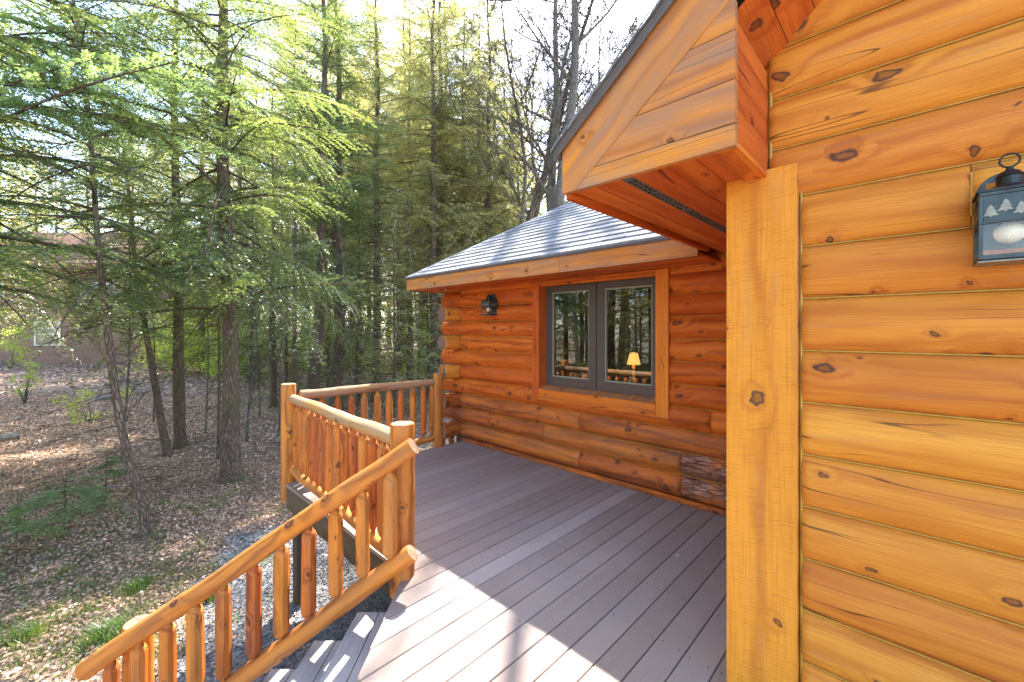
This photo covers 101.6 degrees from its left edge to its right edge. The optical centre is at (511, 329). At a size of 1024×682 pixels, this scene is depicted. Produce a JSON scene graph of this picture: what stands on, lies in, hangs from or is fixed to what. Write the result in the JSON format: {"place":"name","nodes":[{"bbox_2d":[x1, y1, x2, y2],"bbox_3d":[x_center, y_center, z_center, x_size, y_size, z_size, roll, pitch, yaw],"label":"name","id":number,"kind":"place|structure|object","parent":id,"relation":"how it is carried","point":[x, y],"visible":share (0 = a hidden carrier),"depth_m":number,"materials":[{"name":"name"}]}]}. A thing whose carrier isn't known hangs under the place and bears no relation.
{"place":"outdoors","nodes":[
{"label":"outdoors","id":0,"kind":"place"},
{"bbox_2d":[0,331,455,681],"bbox_3d":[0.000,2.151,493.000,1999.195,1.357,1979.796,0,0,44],"label":"ground","id":1,"kind":"structure","parent":0,"point":[70,675],"depth_m":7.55,"materials":[{"name":"brown plant"}]},
{"bbox_2d":[0,324,46,368],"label":"shrub","id":2,"kind":"object","parent":1,"relation":"on","point":[15,346],"visible":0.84,"depth_m":27.01,"materials":[{"name":"green plant"}]},
{"bbox_2d":[7,360,45,403],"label":"shrub","id":3,"kind":"object","parent":1,"relation":"on","point":[25,393],"visible":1,"depth_m":15.55,"materials":[{"name":"green plant"}]},
{"bbox_2d":[0,614,58,649],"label":"grass tuft","id":4,"kind":"object","parent":1,"relation":"on","point":[33,629],"visible":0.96,"depth_m":3.69,"materials":[{"name":"green plant"}]},
{"bbox_2d":[0,489,69,565],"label":"fir sapling","id":5,"kind":"object","parent":1,"relation":"on","point":[14,513],"visible":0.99,"depth_m":4.89,"materials":[{"name":"green plant"}]},
{"bbox_2d":[0,142,79,231],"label":"broadleaf tree","id":6,"kind":"object","parent":1,"relation":"on","point":[29,193],"visible":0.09,"depth_m":49.41,"materials":[{"name":"green plant"}]},
{"bbox_2d":[0,6,79,284],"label":"hemlock tree","id":7,"kind":"object","parent":1,"relation":"on","point":[20,190],"visible":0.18,"depth_m":16.17,"materials":[{"name":"green plant"}]},
{"bbox_2d":[0,0,146,362],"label":"hemlock tree","id":8,"kind":"object","parent":1,"relation":"on","point":[28,261],"visible":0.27,"depth_m":9.42,"materials":[{"name":"green plant"}]},
{"bbox_2d":[0,464,153,557],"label":"fir sapling","id":9,"kind":"object","parent":1,"relation":"on","point":[53,494],"visible":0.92,"depth_m":5.46,"materials":[{"name":"green plant"}]},
{"bbox_2d":[54,147,116,231],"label":"hemlock tree","id":10,"kind":"object","parent":1,"relation":"on","point":[84,204],"visible":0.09,"depth_m":39.87,"materials":[{"name":"green plant"}]},
{"bbox_2d":[47,385,135,423],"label":"shrub","id":11,"kind":"object","parent":1,"relation":"on","point":[83,414],"visible":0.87,"depth_m":12.33,"materials":[{"name":"green plant"}]},
{"bbox_2d":[52,447,140,515],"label":"fir sapling","id":12,"kind":"object","parent":1,"relation":"on","point":[108,472],"visible":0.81,"depth_m":6.37,"materials":[{"name":"green plant"}]},
{"bbox_2d":[67,603,147,651],"bbox_3d":[-3.633,2.682,3.731,0.582,0.214,0.599,0,0,6],"label":"grass tuft","id":13,"kind":"object","parent":1,"relation":"on","point":[108,630],"visible":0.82,"depth_m":3.71,"materials":[{"name":"green plant"}]},
{"bbox_2d":[0,0,221,539],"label":"thin tree","id":14,"kind":"object","parent":1,"relation":"on","point":[144,527],"visible":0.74,"depth_m":5.42,"materials":[{"name":"green plant"}]},
{"bbox_2d":[38,191,214,460],"bbox_3d":[-7.879,0.043,8.735,2.364,5.807,2.733,0,0,44],"label":"bare sapling","id":15,"kind":"object","parent":1,"relation":"on","point":[128,381],"visible":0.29,"depth_m":8.56,"materials":[{"name":"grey plant"}]},
{"bbox_2d":[52,45,212,456],"bbox_3d":[-8.421,-1.638,9.427,2.911,9.488,2.526,0,0,26],"label":"thin tree","id":16,"kind":"object","parent":1,"relation":"on","point":[166,448],"visible":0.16,"depth_m":9.25,"materials":[{"name":"green plant"}]},
{"bbox_2d":[54,295,217,373],"bbox_3d":[-21.738,0.079,26.173,7.672,5.821,7.929,0,0,26],"label":"shrub","id":17,"kind":"object","parent":1,"relation":"on","point":[159,331],"visible":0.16,"depth_m":25.54,"materials":[{"name":"green plant"}]},
{"bbox_2d":[114,572,162,597],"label":"grass tuft","id":18,"kind":"object","parent":1,"relation":"on","point":[135,584],"visible":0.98,"depth_m":4.48,"materials":[{"name":"green plant"}]},
{"bbox_2d":[71,215,214,421],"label":"bare sapling","id":19,"kind":"object","parent":1,"relation":"on","point":[153,418],"visible":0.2,"depth_m":12.41,"materials":[{"name":"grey plant"}]},
{"bbox_2d":[0,232,290,363],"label":"brown house","id":20,"kind":"structure","parent":1,"relation":"on","point":[49,351],"depth_m":31.00,"materials":[{"name":"brown wood"}]},
{"bbox_2d":[34,321,60,345],"bbox_3d":[-34.461,0.266,30.968,1.978,1.826,0.055,0,0,0],"label":"window","id":21,"kind":"structure","parent":20,"relation":"in","point":[36,340],"depth_m":30.97,"materials":[{"name":"grey"}]},
{"bbox_2d":[0,0,293,345],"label":"hemlock tree","id":22,"kind":"object","parent":1,"relation":"on","point":[11,102],"visible":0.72,"depth_m":5.45,"materials":[{"name":"green plant"}]},
{"bbox_2d":[23,0,287,449],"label":"hemlock tree","id":23,"kind":"object","parent":1,"relation":"on","point":[179,431],"visible":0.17,"depth_m":9.79,"materials":[{"name":"green plant"}]},
{"bbox_2d":[126,153,204,231],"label":"broadleaf tree","id":24,"kind":"object","parent":1,"relation":"on","point":[161,183],"visible":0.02,"depth_m":43.41,"materials":[{"name":"green plant"}]},
{"bbox_2d":[135,123,213,349],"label":"hemlock tree","id":25,"kind":"object","parent":1,"relation":"on","point":[170,219],"visible":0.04,"depth_m":31.29,"materials":[{"name":"green plant"}]},
{"bbox_2d":[132,323,221,375],"bbox_3d":[-19.163,1.232,24.145,4.564,3.282,4.100,0,0,44],"label":"shrub","id":26,"kind":"object","parent":1,"relation":"on","point":[171,351],"visible":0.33,"depth_m":23.76,"materials":[{"name":"green plant"}]},
{"bbox_2d":[0,0,382,484],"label":"hemlock tree","id":27,"kind":"object","parent":1,"relation":"on","point":[231,470],"visible":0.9,"depth_m":7.19,"materials":[{"name":"green plant"}]},
{"bbox_2d":[0,373,385,681],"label":"grass patches","id":28,"kind":"object","parent":1,"relation":"on","point":[62,570],"depth_m":4.49,"materials":[{"name":"green plant"}]},
{"bbox_2d":[143,1,252,373],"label":"hemlock tree","id":29,"kind":"object","parent":1,"relation":"on","point":[200,325],"visible":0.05,"depth_m":24.81,"materials":[{"name":"green plant"}]},
{"bbox_2d":[126,240,274,432],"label":"bare sapling","id":30,"kind":"object","parent":1,"relation":"on","point":[207,370],"visible":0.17,"depth_m":11.22,"materials":[{"name":"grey plant"}]},
{"bbox_2d":[174,223,263,459],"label":"thin tree","id":31,"kind":"object","parent":1,"relation":"on","point":[219,407],"visible":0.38,"depth_m":8.78,"materials":[{"name":"green plant"}]},
{"bbox_2d":[0,409,449,670],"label":"fallen twigs","id":32,"kind":"object","parent":1,"relation":"on","point":[105,516],"visible":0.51,"depth_m":6.41,"materials":[{"name":"brown wood"}]},
{"bbox_2d":[184,331,268,379],"bbox_3d":[-15.186,1.369,22.218,4.413,3.085,3.748,0,0,-29],"label":"shrub","id":33,"kind":"object","parent":1,"relation":"on","point":[204,364],"visible":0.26,"depth_m":21.81,"materials":[{"name":"green plant"}]},
{"bbox_2d":[169,23,283,323],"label":"hemlock tree","id":34,"kind":"object","parent":1,"relation":"on","point":[213,178],"visible":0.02,"depth_m":26.56,"materials":[{"name":"green plant"}]},
{"bbox_2d":[180,39,298,373],"bbox_3d":[-15.579,-6.856,24.395,6.007,19.794,6.869,0,0,37],"label":"hemlock tree","id":35,"kind":"object","parent":1,"relation":"on","point":[239,182],"visible":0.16,"depth_m":23.82,"materials":[{"name":"green plant"}]},
{"bbox_2d":[214,220,291,388],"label":"hemlock tree","id":36,"kind":"object","parent":1,"relation":"on","point":[250,330],"visible":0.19,"depth_m":18.97,"materials":[{"name":"green plant"}]},
{"bbox_2d":[222,184,299,415],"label":"tree","id":37,"kind":"object","parent":1,"relation":"on","point":[259,334],"visible":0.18,"depth_m":13.02,"materials":[{"name":"green plant"}]},
{"bbox_2d":[231,55,290,282],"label":"hemlock tree","id":38,"kind":"object","parent":1,"relation":"on","point":[255,100],"visible":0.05,"depth_m":35.91,"materials":[{"name":"green plant"}]},
{"bbox_2d":[234,71,313,407],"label":"thin tree","id":39,"kind":"object","parent":1,"relation":"on","point":[273,400],"visible":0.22,"depth_m":14.83,"materials":[{"name":"green plant"}]},
{"bbox_2d":[245,305,305,367],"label":"shrub","id":40,"kind":"object","parent":1,"relation":"on","point":[280,340],"visible":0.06,"depth_m":26.36,"materials":[{"name":"green plant"}]},
{"bbox_2d":[219,3,333,322],"bbox_3d":[-19.892,-12.987,37.128,12.089,30.732,12.131,0,0,-25],"label":"broadleaf tree","id":41,"kind":"object","parent":1,"relation":"on","point":[277,39],"visible":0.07,"depth_m":36.41,"materials":[{"name":"green plant"}]},
{"bbox_2d":[249,84,313,364],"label":"hemlock tree","id":42,"kind":"object","parent":1,"relation":"on","point":[283,200],"visible":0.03,"depth_m":29.55,"materials":[{"name":"green plant"}]},
{"bbox_2d":[242,232,323,400],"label":"hemlock tree","id":43,"kind":"object","parent":1,"relation":"on","point":[286,369],"visible":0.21,"depth_m":16.95,"materials":[{"name":"green plant"}]},
{"bbox_2d":[254,58,316,364],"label":"hemlock tree","id":44,"kind":"object","parent":1,"relation":"on","point":[298,202],"visible":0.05,"depth_m":29.74,"materials":[{"name":"green plant"}]},
{"bbox_2d":[236,181,338,441],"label":"bare sapling","id":45,"kind":"object","parent":1,"relation":"on","point":[251,390],"visible":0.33,"depth_m":10.22,"materials":[{"name":"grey plant"}]},
{"bbox_2d":[241,19,352,394],"bbox_3d":[-6.468,-3.166,12.420,2.915,12.302,2.843,0,0,44],"label":"thin tree","id":46,"kind":"object","parent":1,"relation":"on","point":[295,359],"visible":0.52,"depth_m":12.47,"materials":[{"name":"green plant"}]},
{"bbox_2d":[248,25,352,371],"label":"hemlock tree","id":47,"kind":"object","parent":1,"relation":"on","point":[313,72],"visible":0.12,"depth_m":25.80,"materials":[{"name":"green plant"}]},
{"bbox_2d":[239,130,368,436],"bbox_3d":[-5.713,-1.084,10.669,2.814,8.004,3.035,0,0,44],"label":"bare sapling","id":48,"kind":"object","parent":1,"relation":"on","point":[280,379],"visible":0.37,"depth_m":10.60,"materials":[{"name":"grey plant"}]},
{"bbox_2d":[254,0,384,375],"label":"hemlock tree","id":49,"kind":"object","parent":1,"relation":"on","point":[334,93],"visible":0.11,"depth_m":23.74,"materials":[{"name":"green plant"}]},
{"bbox_2d":[234,0,405,413],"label":"tree","id":50,"kind":"object","parent":1,"relation":"on","point":[312,377],"visible":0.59,"depth_m":13.29,"materials":[{"name":"green plant"}]},
{"bbox_2d":[280,319,362,373],"bbox_3d":[-11.391,0.917,24.081,4.962,3.626,4.315,0,0,44],"label":"shrub","id":51,"kind":"object","parent":1,"relation":"on","point":[307,343],"visible":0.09,"depth_m":23.59,"materials":[{"name":"green plant"}]},
{"bbox_2d":[236,0,408,409],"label":"hemlock tree","id":52,"kind":"object","parent":1,"relation":"on","point":[334,382],"visible":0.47,"depth_m":14.33,"materials":[{"name":"green plant"}]},
{"bbox_2d":[263,612,385,681],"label":"deck stairs","id":53,"kind":"structure","parent":1,"relation":"on","point":[344,659],"depth_m":2.42,"materials":[{"name":"grey wood"}]},
{"bbox_2d":[75,438,418,681],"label":"log railing","id":54,"kind":"object","parent":53,"relation":"on","point":[133,644],"visible":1,"depth_m":2.51,"materials":[{"name":"brown wood"}]},
{"bbox_2d":[277,0,372,331],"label":"broadleaf tree","id":55,"kind":"object","parent":1,"relation":"on","point":[331,14],"visible":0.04,"depth_m":35.57,"materials":[{"name":"green plant"}]},
{"bbox_2d":[298,235,354,387],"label":"hemlock tree","id":56,"kind":"object","parent":1,"relation":"on","point":[328,378],"visible":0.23,"depth_m":17.95,"materials":[{"name":"green plant"}]},
{"bbox_2d":[290,190,389,395],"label":"bare sapling","id":57,"kind":"object","parent":1,"relation":"on","point":[343,259],"visible":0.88,"depth_m":11.95,"materials":[{"name":"grey plant"}]},
{"bbox_2d":[300,60,390,369],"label":"hemlock tree","id":58,"kind":"object","parent":1,"relation":"on","point":[368,244],"visible":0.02,"depth_m":26.88,"materials":[{"name":"green plant"}]},
{"bbox_2d":[290,63,408,384],"bbox_3d":[-7.275,-4.761,19.332,4.424,15.408,5.084,0,0,44],"label":"hemlock tree","id":59,"kind":"object","parent":1,"relation":"on","point":[354,243],"visible":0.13,"depth_m":19.36,"materials":[{"name":"green plant"}]},
{"bbox_2d":[310,47,395,342],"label":"hemlock tree","id":60,"kind":"object","parent":1,"relation":"on","point":[367,183],"depth_m":27.72,"materials":[{"name":"green plant"}]},
{"bbox_2d":[322,193,405,406],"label":"hemlock tree","id":61,"kind":"object","parent":1,"relation":"on","point":[358,369],"visible":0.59,"depth_m":14.94,"materials":[{"name":"green plant"}]},
{"bbox_2d":[323,313,405,371],"bbox_3d":[-9.293,0.939,25.965,3.848,4.158,5.977,0,0,44],"label":"shrub","id":62,"kind":"object","parent":1,"relation":"on","point":[364,319],"visible":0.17,"depth_m":25.78,"materials":[{"name":"green plant"}]},
{"bbox_2d":[329,8,415,369],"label":"hemlock tree","id":63,"kind":"object","parent":1,"relation":"on","point":[384,87],"visible":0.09,"depth_m":25.68,"materials":[{"name":"green plant"}]},
{"bbox_2d":[343,0,406,332],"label":"broadleaf tree","id":64,"kind":"object","parent":1,"relation":"on","point":[383,14],"visible":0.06,"depth_m":37.82,"materials":[{"name":"green plant"}]},
{"bbox_2d":[307,0,452,402],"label":"hemlock tree","id":65,"kind":"object","parent":1,"relation":"on","point":[378,115],"visible":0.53,"depth_m":15.84,"materials":[{"name":"green plant"}]},
{"bbox_2d":[352,329,419,393],"bbox_3d":[-5.472,1.271,17.601,2.404,2.971,2.593,0,0,34],"label":"shrub","id":66,"kind":"object","parent":1,"relation":"on","point":[381,380],"visible":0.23,"depth_m":17.50,"materials":[{"name":"green plant"}]},
{"bbox_2d":[340,193,440,417],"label":"hemlock tree","id":67,"kind":"object","parent":1,"relation":"on","point":[394,354],"visible":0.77,"depth_m":12.96,"materials":[{"name":"green plant"}]},
{"bbox_2d":[353,68,429,371],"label":"hemlock tree","id":68,"kind":"object","parent":1,"relation":"on","point":[394,116],"visible":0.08,"depth_m":25.76,"materials":[{"name":"green plant"}]},
{"bbox_2d":[365,0,429,365],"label":"hemlock tree","id":69,"kind":"object","parent":1,"relation":"on","point":[407,46],"visible":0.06,"depth_m":28.78,"materials":[{"name":"green plant"}]},
{"bbox_2d":[380,12,429,305],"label":"tree","id":70,"kind":"object","parent":1,"relation":"on","point":[401,45],"visible":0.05,"depth_m":38.69,"materials":[{"name":"green plant"}]},
{"bbox_2d":[384,248,427,391],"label":"bare sapling","id":71,"kind":"object","parent":1,"relation":"on","point":[397,324],"visible":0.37,"depth_m":17.01,"materials":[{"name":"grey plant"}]},
{"bbox_2d":[349,0,470,380],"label":"hemlock tree","id":72,"kind":"object","parent":1,"relation":"on","point":[401,50],"visible":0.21,"depth_m":19.81,"materials":[{"name":"green plant"}]},
{"bbox_2d":[376,196,449,409],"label":"tree","id":73,"kind":"object","parent":1,"relation":"on","point":[417,324],"visible":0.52,"depth_m":14.51,"materials":[{"name":"green plant"}]},
{"bbox_2d":[369,23,456,373],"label":"hemlock tree","id":74,"kind":"object","parent":1,"relation":"on","point":[420,295],"visible":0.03,"depth_m":24.82,"materials":[{"name":"green plant"}]},
{"bbox_2d":[392,223,439,387],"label":"hemlock tree","id":75,"kind":"object","parent":1,"relation":"on","point":[428,352],"visible":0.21,"depth_m":18.93,"materials":[{"name":"green plant"}]},
{"bbox_2d":[380,48,455,371],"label":"hemlock tree","id":76,"kind":"object","parent":1,"relation":"on","point":[405,232],"visible":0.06,"depth_m":25.15,"materials":[{"name":"green plant"}]},
{"bbox_2d":[396,304,457,376],"bbox_3d":[-4.192,0.663,24.267,4.251,4.210,4.790,0,0,2],"label":"shrub","id":77,"kind":"object","parent":1,"relation":"on","point":[416,338],"visible":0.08,"depth_m":23.17,"materials":[{"name":"green plant"}]},
{"bbox_2d":[407,226,459,411],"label":"hemlock tree","id":78,"kind":"object","parent":1,"relation":"on","point":[440,294],"visible":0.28,"depth_m":14.36,"materials":[{"name":"green plant"}]},
{"bbox_2d":[365,0,505,397],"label":"hemlock tree","id":79,"kind":"object","parent":1,"relation":"on","point":[433,195],"visible":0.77,"depth_m":16.72,"materials":[{"name":"green plant"}]},
{"bbox_2d":[370,0,510,364],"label":"hemlock tree","id":80,"kind":"object","parent":1,"relation":"on","point":[455,207],"visible":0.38,"depth_m":18.45,"materials":[{"name":"green plant"}]},
{"bbox_2d":[381,0,505,364],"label":"hemlock tree","id":81,"kind":"object","parent":1,"relation":"on","point":[447,123],"visible":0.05,"depth_m":21.63,"materials":[{"name":"green plant"}]},
{"bbox_2d":[426,201,483,376],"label":"hemlock tree","id":82,"kind":"object","parent":1,"relation":"on","point":[471,222],"visible":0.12,"depth_m":15.44,"materials":[{"name":"green plant"}]},
{"bbox_2d":[395,4,519,347],"bbox_3d":[-2.042,-5.608,18.686,5.732,17.384,4.988,0,0,-45],"label":"hemlock tree","id":83,"kind":"object","parent":1,"relation":"on","point":[462,238],"visible":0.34,"depth_m":18.10,"materials":[{"name":"green plant"}]},
{"bbox_2d":[427,0,528,248],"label":"hemlock tree","id":84,"kind":"object","parent":1,"relation":"on","point":[480,113],"visible":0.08,"depth_m":22.70,"materials":[{"name":"green plant"}]},
{"bbox_2d":[411,36,551,248],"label":"bare tree","id":85,"kind":"object","parent":1,"relation":"on","point":[538,55],"visible":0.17,"depth_m":23.58,"materials":[{"name":"grey plant"}]},
{"bbox_2d":[420,0,546,250],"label":"hemlock tree","id":86,"kind":"object","parent":1,"relation":"on","point":[487,201],"visible":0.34,"depth_m":18.57,"materials":[{"name":"green plant"}]},
{"bbox_2d":[286,441,725,681],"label":"deck","id":87,"kind":"structure","parent":1,"relation":"on","point":[556,603],"depth_m":2.67,"materials":[{"name":"grey wood"}]},
{"bbox_2d":[280,383,414,598],"bbox_3d":[-1.538,1.186,3.575,0.160,1.232,2.520,0,0,-44],"label":"log railing","id":88,"kind":"object","parent":87,"relation":"attached to","point":[321,456],"visible":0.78,"depth_m":3.37,"materials":[{"name":"brown wood"}]},
{"bbox_2d":[299,373,442,450],"bbox_3d":[-1.632,1.198,5.113,0.147,1.206,1.889,0,0,44],"label":"log railing","id":89,"kind":"object","parent":87,"relation":"attached to","point":[435,415],"visible":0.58,"depth_m":5.33,"materials":[{"name":"brown wood"}]},
{"bbox_2d":[466,25,546,236],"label":"hemlock tree","id":90,"kind":"object","parent":1,"relation":"on","point":[504,141],"visible":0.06,"depth_m":23.56,"materials":[{"name":"green plant"}]},
{"bbox_2d":[444,4,593,233],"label":"bare tree","id":91,"kind":"object","parent":1,"relation":"on","point":[536,212],"visible":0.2,"depth_m":19.80,"materials":[{"name":"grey plant"}]},
{"bbox_2d":[496,44,551,217],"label":"hemlock tree","id":92,"kind":"object","parent":1,"relation":"on","point":[535,119],"visible":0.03,"depth_m":31.79,"materials":[{"name":"green plant"}]},
{"bbox_2d":[422,0,651,237],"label":"bare tree","id":93,"kind":"object","parent":1,"relation":"on","point":[533,209],"visible":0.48,"depth_m":16.76,"materials":[{"name":"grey plant"}]},
{"bbox_2d":[469,0,616,207],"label":"bare tree","id":94,"kind":"object","parent":1,"relation":"on","point":[572,78],"visible":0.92,"depth_m":13.66,"materials":[{"name":"grey plant"}]},
{"bbox_2d":[435,0,656,223],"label":"bare tree","id":95,"kind":"object","parent":1,"relation":"on","point":[523,197],"visible":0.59,"depth_m":16.26,"materials":[{"name":"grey plant"}]},
{"bbox_2d":[454,0,652,211],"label":"bare tree","id":96,"kind":"object","parent":1,"relation":"on","point":[550,190],"visible":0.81,"depth_m":14.01,"materials":[{"name":"grey plant"}]},
{"bbox_2d":[465,0,654,181],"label":"bare tree","id":97,"kind":"object","parent":1,"relation":"on","point":[590,74],"visible":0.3,"depth_m":16.64,"materials":[{"name":"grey plant"}]},
{"bbox_2d":[405,0,1023,681],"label":"log house","id":98,"kind":"structure","parent":1,"relation":"on","point":[751,242],"depth_m":1.62,"materials":[{"name":"orange wood"}]},
{"bbox_2d":[481,294,496,315],"bbox_3d":[-0.300,-0.346,5.490,0.168,0.323,0.152,0,0,44],"label":"wall lantern","id":99,"kind":"object","parent":98,"relation":"attached to","point":[489,303],"depth_m":5.46,"materials":[{"name":"metal"}]},
{"bbox_2d":[532,268,670,418],"bbox_3d":[0.926,0.124,4.542,1.678,1.408,0.229,0,0,44],"label":"window","id":100,"kind":"structure","parent":98,"relation":"in","point":[594,391],"depth_m":4.52,"materials":[{"name":"brown metal"}]},
{"bbox_2d":[972,152,1023,266],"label":"wall lantern","id":101,"kind":"object","parent":98,"relation":"attached to","point":[998,216],"depth_m":1.23,"materials":[{"name":"metal"}]},
{"bbox_2d":[154,522,390,681],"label":"gravel path","id":102,"kind":"structure","parent":0,"point":[335,629],"depth_m":4.23,"materials":[{"name":"grey gravel"}]},
{"bbox_2d":[0,0,657,329],"label":"sky","id":103,"kind":"structure","parent":0,"point":[621,13],"materials":[{"name":"white"}]},
{"bbox_2d":[626,353,640,382],"bbox_3d":[1.581,0.578,5.424,0.184,0.561,0.184,0,0,44],"label":"table lamp","id":104,"kind":"object","parent":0,"point":[633,360],"visible":0.84,"depth_m":5.38,"materials":[{"name":"yellow fabric"}]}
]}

